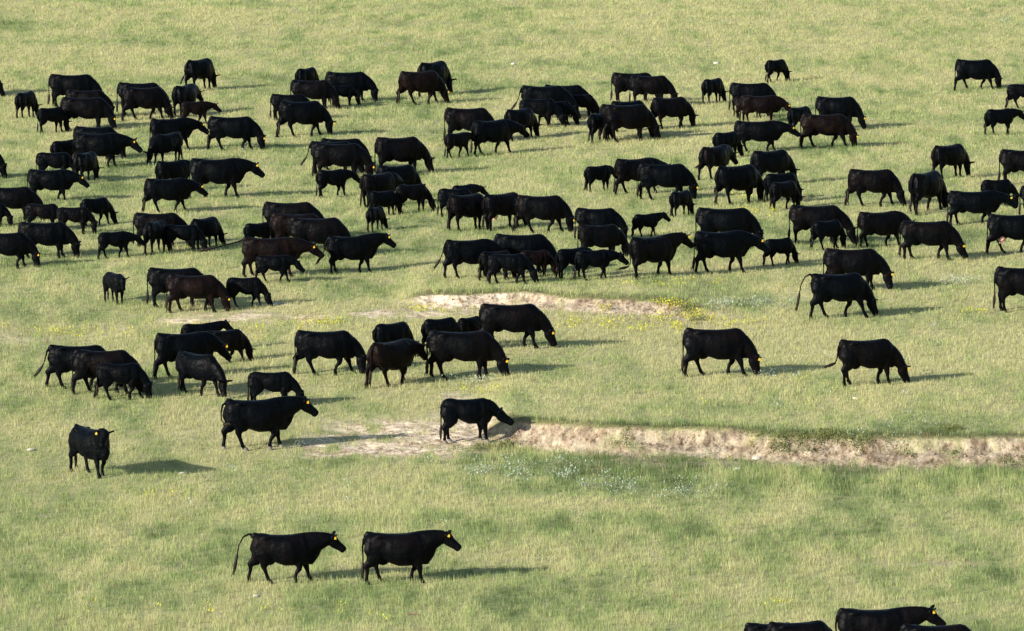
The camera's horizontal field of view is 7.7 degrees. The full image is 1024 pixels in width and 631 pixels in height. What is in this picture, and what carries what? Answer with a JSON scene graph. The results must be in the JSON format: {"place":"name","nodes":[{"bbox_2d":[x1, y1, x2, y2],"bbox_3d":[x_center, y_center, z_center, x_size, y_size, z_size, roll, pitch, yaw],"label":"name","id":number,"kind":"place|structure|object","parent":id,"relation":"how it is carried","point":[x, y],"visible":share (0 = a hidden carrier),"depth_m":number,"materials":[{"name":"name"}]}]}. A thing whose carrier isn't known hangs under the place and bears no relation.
{"place":"outdoors","nodes":[
{"label":"outdoors","id":0,"kind":"place"},
{"bbox_2d":[0,0,1023,630],"bbox_3d":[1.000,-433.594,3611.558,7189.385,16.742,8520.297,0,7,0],"label":"ground","id":1,"kind":"structure","parent":0,"point":[580,436],"depth_m":233.16,"materials":[{"name":"plant"}]},
{"bbox_2d":[0,232,40,268],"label":"cow","id":2,"kind":"object","parent":1,"relation":"on","point":[19,245],"visible":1,"depth_m":258.33},
{"bbox_2d":[0,186,44,220],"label":"cow","id":3,"kind":"object","parent":1,"relation":"on","point":[17,197],"visible":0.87,"depth_m":271.12},
{"bbox_2d":[18,221,80,258],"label":"cow","id":4,"kind":"object","parent":1,"relation":"on","point":[58,235],"visible":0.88,"depth_m":261.00},
{"bbox_2d":[36,107,71,133],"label":"calf","id":5,"kind":"object","parent":1,"relation":"on","point":[56,115],"visible":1,"depth_m":302.73},
{"bbox_2d":[36,152,78,173],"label":"calf","id":6,"kind":"object","parent":1,"relation":"on","point":[59,160],"visible":0.81,"depth_m":284.54},
{"bbox_2d":[27,169,89,201],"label":"cow","id":7,"kind":"object","parent":1,"relation":"on","point":[61,180],"visible":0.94,"depth_m":277.31},
{"bbox_2d":[46,74,102,106],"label":"cow","id":8,"kind":"object","parent":1,"relation":"on","point":[59,84],"visible":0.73,"depth_m":312.40},
{"bbox_2d":[56,207,97,233],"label":"calf","id":9,"kind":"object","parent":1,"relation":"on","point":[82,216],"visible":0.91,"depth_m":267.40},
{"bbox_2d":[32,344,122,388],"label":"cow","id":10,"kind":"object","parent":1,"relation":"on","point":[59,358],"visible":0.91,"depth_m":231.80},
{"bbox_2d":[59,97,116,129],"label":"cow","id":11,"kind":"object","parent":1,"relation":"on","point":[97,109],"visible":0.98,"depth_m":303.51},
{"bbox_2d":[73,151,103,180],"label":"cow","id":12,"kind":"object","parent":1,"relation":"on","point":[87,162],"visible":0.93,"depth_m":284.21},
{"bbox_2d":[68,424,114,478],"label":"cow","id":13,"kind":"object","parent":1,"relation":"on","point":[86,443],"visible":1,"depth_m":217.11},
{"bbox_2d":[80,197,117,225],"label":"calf","id":14,"kind":"object","parent":1,"relation":"on","point":[101,206],"visible":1,"depth_m":270.00},
{"bbox_2d":[69,349,142,394],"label":"cow","id":15,"kind":"object","parent":1,"relation":"on","point":[85,363],"visible":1,"depth_m":230.70},
{"bbox_2d":[72,132,142,167],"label":"cow","id":16,"kind":"object","parent":1,"relation":"on","point":[110,145],"visible":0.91,"depth_m":289.00},
{"bbox_2d":[102,272,128,304],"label":"calf","id":17,"kind":"object","parent":1,"relation":"on","point":[115,283],"visible":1,"depth_m":250.36},
{"bbox_2d":[97,231,145,259],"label":"calf","id":18,"kind":"object","parent":1,"relation":"on","point":[121,240],"visible":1,"depth_m":260.85},
{"bbox_2d":[93,363,152,400],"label":"calf","id":19,"kind":"object","parent":1,"relation":"on","point":[132,375],"visible":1,"depth_m":229.87},
{"bbox_2d":[121,87,173,119],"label":"cow","id":20,"kind":"object","parent":1,"relation":"on","point":[153,98],"visible":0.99,"depth_m":306.49},
{"bbox_2d":[142,220,171,254],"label":"calf","id":21,"kind":"object","parent":1,"relation":"on","point":[152,232],"visible":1,"depth_m":261.75},
{"bbox_2d":[131,212,189,246],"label":"cow","id":22,"kind":"object","parent":1,"relation":"on","point":[140,220],"visible":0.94,"depth_m":263.72},
{"bbox_2d":[143,131,182,163],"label":"cow","id":23,"kind":"object","parent":1,"relation":"on","point":[161,144],"visible":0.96,"depth_m":290.85},
{"bbox_2d":[155,159,189,178],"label":"cow","id":24,"kind":"object","parent":1,"relation":"on","point":[171,169],"visible":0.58,"depth_m":280.72},
{"bbox_2d":[141,178,207,212],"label":"cow","id":25,"kind":"object","parent":1,"relation":"on","point":[179,190],"visible":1,"depth_m":273.71},
{"bbox_2d":[145,267,210,307],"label":"cow","id":26,"kind":"object","parent":1,"relation":"on","point":[156,278],"visible":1,"depth_m":249.33},
{"bbox_2d":[149,117,207,150],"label":"cow","id":27,"kind":"object","parent":1,"relation":"on","point":[186,127],"visible":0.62,"depth_m":295.50},
{"bbox_2d":[165,224,207,251],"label":"calf","id":28,"kind":"object","parent":1,"relation":"on","point":[192,233],"visible":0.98,"depth_m":262.42},
{"bbox_2d":[171,83,204,115],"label":"cow","id":29,"kind":"object","parent":1,"relation":"on","point":[190,92],"visible":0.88,"depth_m":308.25},
{"bbox_2d":[152,331,231,379],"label":"cow","id":30,"kind":"object","parent":1,"relation":"on","point":[168,347],"visible":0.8,"depth_m":233.87},
{"bbox_2d":[164,274,230,312],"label":"cow","id":31,"kind":"object","parent":1,"relation":"on","point":[209,288],"visible":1,"depth_m":248.21},
{"bbox_2d":[179,58,219,88],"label":"cow","id":32,"kind":"object","parent":1,"relation":"on","point":[203,69],"visible":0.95,"depth_m":318.95},
{"bbox_2d":[175,350,232,396],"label":"cow","id":33,"kind":"object","parent":1,"relation":"on","point":[203,369],"visible":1,"depth_m":230.60},
{"bbox_2d":[189,216,227,249],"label":"cow","id":34,"kind":"object","parent":1,"relation":"on","point":[209,227],"visible":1,"depth_m":263.57},
{"bbox_2d":[188,158,264,198],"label":"cow","id":35,"kind":"object","parent":1,"relation":"on","point":[228,172],"visible":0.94,"depth_m":278.38},
{"bbox_2d":[206,329,255,361],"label":"cow","id":36,"kind":"object","parent":1,"relation":"on","point":[237,340],"visible":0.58,"depth_m":237.37},
{"bbox_2d":[206,116,265,150],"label":"cow","id":37,"kind":"object","parent":1,"relation":"on","point":[245,128],"visible":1,"depth_m":295.57},
{"bbox_2d":[226,277,272,306],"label":"calf","id":38,"kind":"object","parent":1,"relation":"on","point":[255,287],"visible":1,"depth_m":249.11},
{"bbox_2d":[198,237,324,276],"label":"cow","id":39,"kind":"object","parent":1,"relation":"on","point":[254,248],"visible":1,"depth_m":255.92},
{"bbox_2d":[220,396,318,450],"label":"cow","id":40,"kind":"object","parent":1,"relation":"on","point":[274,416],"visible":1,"depth_m":222.04},
{"bbox_2d":[247,371,304,399],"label":"calf","id":41,"kind":"object","parent":1,"relation":"on","point":[284,383],"visible":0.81,"depth_m":228.86},
{"bbox_2d":[255,255,304,282],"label":"calf","id":42,"kind":"object","parent":1,"relation":"on","point":[281,264],"visible":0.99,"depth_m":254.40},
{"bbox_2d":[231,531,345,583],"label":"cow","id":43,"kind":"object","parent":1,"relation":"on","point":[299,551],"visible":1,"depth_m":199.10},
{"bbox_2d":[262,201,323,223],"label":"cow","id":44,"kind":"object","parent":1,"relation":"on","point":[269,209],"visible":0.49,"depth_m":264.89},
{"bbox_2d":[270,213,326,249],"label":"cow","id":45,"kind":"object","parent":1,"relation":"on","point":[279,223],"visible":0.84,"depth_m":262.29},
{"bbox_2d":[275,100,335,136],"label":"cow","id":46,"kind":"object","parent":1,"relation":"on","point":[314,113],"visible":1,"depth_m":300.47},
{"bbox_2d":[290,79,340,108],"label":"cow","id":47,"kind":"object","parent":1,"relation":"on","point":[323,90],"visible":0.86,"depth_m":310.64},
{"bbox_2d":[288,217,350,258],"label":"cow","id":48,"kind":"object","parent":1,"relation":"on","point":[319,231],"visible":0.59,"depth_m":260.44},
{"bbox_2d":[292,330,366,375],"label":"cow","id":49,"kind":"object","parent":1,"relation":"on","point":[338,346],"visible":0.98,"depth_m":234.31},
{"bbox_2d":[315,169,359,198],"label":"calf","id":50,"kind":"object","parent":1,"relation":"on","point":[338,178],"visible":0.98,"depth_m":278.67},
{"bbox_2d":[310,143,374,177],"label":"cow","id":51,"kind":"object","parent":1,"relation":"on","point":[353,155],"visible":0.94,"depth_m":285.36},
{"bbox_2d":[325,71,378,101],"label":"cow","id":52,"kind":"object","parent":1,"relation":"on","point":[360,82],"visible":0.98,"depth_m":313.49},
{"bbox_2d":[314,233,396,274],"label":"cow","id":53,"kind":"object","parent":1,"relation":"on","point":[361,248],"visible":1,"depth_m":256.99},
{"bbox_2d":[359,172,407,207],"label":"cow","id":54,"kind":"object","parent":1,"relation":"on","point":[385,181],"visible":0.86,"depth_m":275.11},
{"bbox_2d":[368,190,404,214],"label":"cow","id":55,"kind":"object","parent":1,"relation":"on","point":[390,198],"visible":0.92,"depth_m":272.87},
{"bbox_2d":[372,321,419,355],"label":"cow","id":56,"kind":"object","parent":1,"relation":"on","point":[383,333],"visible":0.59,"depth_m":236.85},
{"bbox_2d":[365,339,428,387],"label":"cow","id":57,"kind":"object","parent":1,"relation":"on","point":[399,354],"visible":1,"depth_m":232.33},
{"bbox_2d":[373,136,434,173],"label":"cow","id":58,"kind":"object","parent":1,"relation":"on","point":[411,150],"visible":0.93,"depth_m":287.40},
{"bbox_2d":[360,530,461,584],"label":"cow","id":59,"kind":"object","parent":1,"relation":"on","point":[416,549],"visible":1,"depth_m":198.84},
{"bbox_2d":[394,183,436,211],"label":"calf","id":60,"kind":"object","parent":1,"relation":"on","point":[420,193],"visible":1,"depth_m":273.64},
{"bbox_2d":[396,70,449,104],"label":"cow","id":61,"kind":"object","parent":1,"relation":"on","point":[431,82],"visible":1,"depth_m":312.86},
{"bbox_2d":[421,317,461,354],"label":"cow","id":62,"kind":"object","parent":1,"relation":"on","point":[448,324],"visible":0.52,"depth_m":237.97},
{"bbox_2d":[424,330,509,379],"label":"cow","id":63,"kind":"object","parent":1,"relation":"on","point":[481,348],"visible":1,"depth_m":233.56},
{"bbox_2d":[442,107,493,143],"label":"cow","id":64,"kind":"object","parent":1,"relation":"on","point":[457,119],"visible":0.76,"depth_m":299.28},
{"bbox_2d":[446,193,491,231],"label":"cow","id":65,"kind":"object","parent":1,"relation":"on","point":[459,207],"visible":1,"depth_m":267.50},
{"bbox_2d":[431,239,507,278],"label":"cow","id":66,"kind":"object","parent":1,"relation":"on","point":[457,252],"visible":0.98,"depth_m":254.58},
{"bbox_2d":[439,398,513,443],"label":"calf","id":67,"kind":"object","parent":1,"relation":"on","point":[480,412],"visible":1,"depth_m":223.61},
{"bbox_2d":[1,191,985,620],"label":"yellow wildflowers","id":68,"kind":"object","parent":1,"relation":"on","point":[699,313],"visible":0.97,"depth_m":245.56,"materials":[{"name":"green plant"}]},
{"bbox_2d":[469,119,529,155],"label":"cow","id":69,"kind":"object","parent":1,"relation":"on","point":[497,132],"visible":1,"depth_m":295.20},
{"bbox_2d":[481,192,528,230],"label":"cow","id":70,"kind":"object","parent":1,"relation":"on","point":[493,206],"visible":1,"depth_m":267.70},
{"bbox_2d":[0,0,1023,630],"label":"grass","id":71,"kind":"structure","parent":1,"relation":"on","point":[470,528],"depth_m":240.10,"materials":[{"name":"plant"}]},
{"bbox_2d":[486,253,538,284],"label":"calf","id":72,"kind":"object","parent":1,"relation":"on","point":[519,264],"visible":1,"depth_m":252.87},
{"bbox_2d":[479,303,556,348],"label":"cow","id":73,"kind":"object","parent":1,"relation":"on","point":[529,319],"visible":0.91,"depth_m":239.46},
{"bbox_2d":[504,107,543,140],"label":"cow","id":74,"kind":"object","parent":1,"relation":"on","point":[525,116],"visible":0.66,"depth_m":300.58},
{"bbox_2d":[493,233,556,272],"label":"cow","id":75,"kind":"object","parent":1,"relation":"on","point":[515,244],"visible":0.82,"depth_m":255.70},
{"bbox_2d":[512,195,574,233],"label":"cow","id":76,"kind":"object","parent":1,"relation":"on","point":[552,208],"visible":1,"depth_m":266.81},
{"bbox_2d":[519,98,567,126],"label":"calf","id":77,"kind":"object","parent":1,"relation":"on","point":[548,107],"visible":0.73,"depth_m":304.47},
{"bbox_2d":[510,85,580,119],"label":"cow","id":78,"kind":"object","parent":1,"relation":"on","point":[558,93],"visible":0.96,"depth_m":306.71},
{"bbox_2d":[583,165,617,191],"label":"calf","id":79,"kind":"object","parent":1,"relation":"on","point":[592,174],"visible":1,"depth_m":280.04},
{"bbox_2d":[573,249,628,280],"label":"calf","id":80,"kind":"object","parent":1,"relation":"on","point":[602,259],"visible":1,"depth_m":253.97},
{"bbox_2d":[574,207,628,240],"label":"cow","id":81,"kind":"object","parent":1,"relation":"on","point":[595,217],"visible":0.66,"depth_m":264.32},
{"bbox_2d":[577,224,628,256],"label":"cow","id":82,"kind":"object","parent":1,"relation":"on","point":[610,236],"visible":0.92,"depth_m":259.42},
{"bbox_2d":[603,104,661,142],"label":"cow","id":83,"kind":"object","parent":1,"relation":"on","point":[639,117],"visible":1,"depth_m":299.08},
{"bbox_2d":[613,157,670,195],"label":"cow","id":84,"kind":"object","parent":1,"relation":"on","point":[625,170],"visible":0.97,"depth_m":278.90},
{"bbox_2d":[629,75,678,100],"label":"cow","id":85,"kind":"object","parent":1,"relation":"on","point":[660,85],"visible":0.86,"depth_m":312.19},
{"bbox_2d":[617,232,693,279],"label":"cow","id":86,"kind":"object","parent":1,"relation":"on","point":[660,249],"visible":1,"depth_m":254.41},
{"bbox_2d":[306,293,1021,469],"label":"soil clods","id":87,"kind":"object","parent":1,"relation":"on","point":[626,426],"visible":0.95,"depth_m":222.44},
{"bbox_2d":[635,163,698,199],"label":"cow","id":88,"kind":"object","parent":1,"relation":"on","point":[679,176],"visible":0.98,"depth_m":277.27},
{"bbox_2d":[650,97,698,129],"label":"cow","id":89,"kind":"object","parent":1,"relation":"on","point":[680,108],"visible":0.94,"depth_m":303.42},
{"bbox_2d":[694,144,737,179],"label":"cow","id":90,"kind":"object","parent":1,"relation":"on","point":[717,156],"visible":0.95,"depth_m":284.44},
{"bbox_2d":[680,328,761,376],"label":"cow","id":91,"kind":"object","parent":1,"relation":"on","point":[733,344],"visible":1,"depth_m":233.63},
{"bbox_2d":[693,207,763,242],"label":"cow","id":92,"kind":"object","parent":1,"relation":"on","point":[719,220],"visible":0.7,"depth_m":262.06},
{"bbox_2d":[690,230,769,273],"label":"cow","id":93,"kind":"object","parent":1,"relation":"on","point":[737,244],"visible":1,"depth_m":256.03,"materials":[{"name":"fur"}]},
{"bbox_2d":[453,302,1023,466],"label":"scrub","id":94,"kind":"object","parent":1,"relation":"on","point":[505,444],"visible":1,"depth_m":221.65,"materials":[{"name":"green plant"}]},
{"bbox_2d":[714,164,764,204],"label":"cow","id":95,"kind":"object","parent":1,"relation":"on","point":[747,178],"visible":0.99,"depth_m":275.75},
{"bbox_2d":[728,82,776,110],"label":"cow","id":96,"kind":"object","parent":1,"relation":"on","point":[754,89],"visible":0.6,"depth_m":309.95},
{"bbox_2d":[739,95,790,120],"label":"cow","id":97,"kind":"object","parent":1,"relation":"on","point":[770,105],"visible":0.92,"depth_m":305.69},
{"bbox_2d":[733,120,800,152],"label":"cow","id":98,"kind":"object","parent":1,"relation":"on","point":[770,132],"visible":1,"depth_m":294.87},
{"bbox_2d":[750,149,800,176],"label":"cow","id":99,"kind":"object","parent":1,"relation":"on","point":[780,161],"visible":0.77,"depth_m":282.15},
{"bbox_2d":[762,237,800,266],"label":"calf","id":100,"kind":"object","parent":1,"relation":"on","point":[786,246],"visible":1,"depth_m":257.91},
{"bbox_2d":[769,180,804,211],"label":"calf","id":101,"kind":"object","parent":1,"relation":"on","point":[787,190],"visible":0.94,"depth_m":274.01},
{"bbox_2d":[766,620,832,630],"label":"cow","id":102,"kind":"object","parent":1,"relation":"on","point":[817,625],"visible":1,"depth_m":185.98},
{"bbox_2d":[788,205,856,243],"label":"cow","id":103,"kind":"object","parent":1,"relation":"on","point":[801,217],"visible":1,"depth_m":263.65},
{"bbox_2d":[799,113,858,148],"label":"cow","id":104,"kind":"object","parent":1,"relation":"on","point":[836,125],"visible":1,"depth_m":296.31},
{"bbox_2d":[809,219,848,249],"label":"calf","id":105,"kind":"object","parent":1,"relation":"on","point":[833,229],"visible":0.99,"depth_m":262.12},
{"bbox_2d":[794,273,878,319],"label":"cow","id":106,"kind":"object","parent":1,"relation":"on","point":[848,288],"visible":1,"depth_m":246.65},
{"bbox_2d":[815,96,866,128],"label":"cow","id":107,"kind":"object","parent":1,"relation":"on","point":[848,107],"visible":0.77,"depth_m":303.76},
{"bbox_2d":[823,248,893,289],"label":"cow","id":108,"kind":"object","parent":1,"relation":"on","point":[868,263],"visible":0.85,"depth_m":252.19},
{"bbox_2d":[821,338,910,386],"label":"cow","id":109,"kind":"object","parent":1,"relation":"on","point":[882,354],"visible":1,"depth_m":231.44},
{"bbox_2d":[844,169,906,206],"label":"cow","id":110,"kind":"object","parent":1,"relation":"on","point":[884,182],"visible":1,"depth_m":274.89},
{"bbox_2d":[855,211,915,248],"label":"cow","id":111,"kind":"object","parent":1,"relation":"on","point":[887,224],"visible":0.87,"depth_m":262.95},
{"bbox_2d":[835,605,945,630],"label":"cow","id":112,"kind":"object","parent":1,"relation":"on","point":[854,619],"visible":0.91,"depth_m":187.70},
{"bbox_2d":[908,170,948,214],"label":"cow","id":113,"kind":"object","parent":1,"relation":"on","point":[930,185],"visible":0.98,"depth_m":273.23},
{"bbox_2d":[897,220,967,259],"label":"cow","id":114,"kind":"object","parent":1,"relation":"on","point":[943,234],"visible":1,"depth_m":259.99},
{"bbox_2d":[931,144,974,177],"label":"cow","id":115,"kind":"object","parent":1,"relation":"on","point":[954,155],"visible":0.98,"depth_m":285.09},
{"bbox_2d":[953,59,1002,90],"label":"cow","id":116,"kind":"object","parent":1,"relation":"on","point":[984,70],"visible":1,"depth_m":319.50},
{"bbox_2d":[946,190,1017,224],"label":"cow","id":117,"kind":"object","parent":1,"relation":"on","point":[986,203],"visible":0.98,"depth_m":269.83},
{"bbox_2d":[984,108,1023,135],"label":"calf","id":118,"kind":"object","parent":1,"relation":"on","point":[994,117],"visible":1,"depth_m":300.86},
{"bbox_2d":[985,214,1023,254],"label":"cow","id":119,"kind":"object","parent":1,"relation":"on","point":[1002,228],"visible":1,"depth_m":261.63},
{"bbox_2d":[993,266,1023,312],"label":"cow","id":120,"kind":"object","parent":1,"relation":"on","point":[1008,281],"visible":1,"depth_m":248.31},
{"bbox_2d":[997,149,1023,179],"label":"cow","id":121,"kind":"object","parent":1,"relation":"on","point":[1010,160],"visible":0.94,"depth_m":282.83},
{"bbox_2d":[148,5,1022,526],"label":"wildflowers","id":122,"kind":"object","parent":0,"point":[726,301],"visible":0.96,"depth_m":220.23,"materials":[{"name":"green plant"}]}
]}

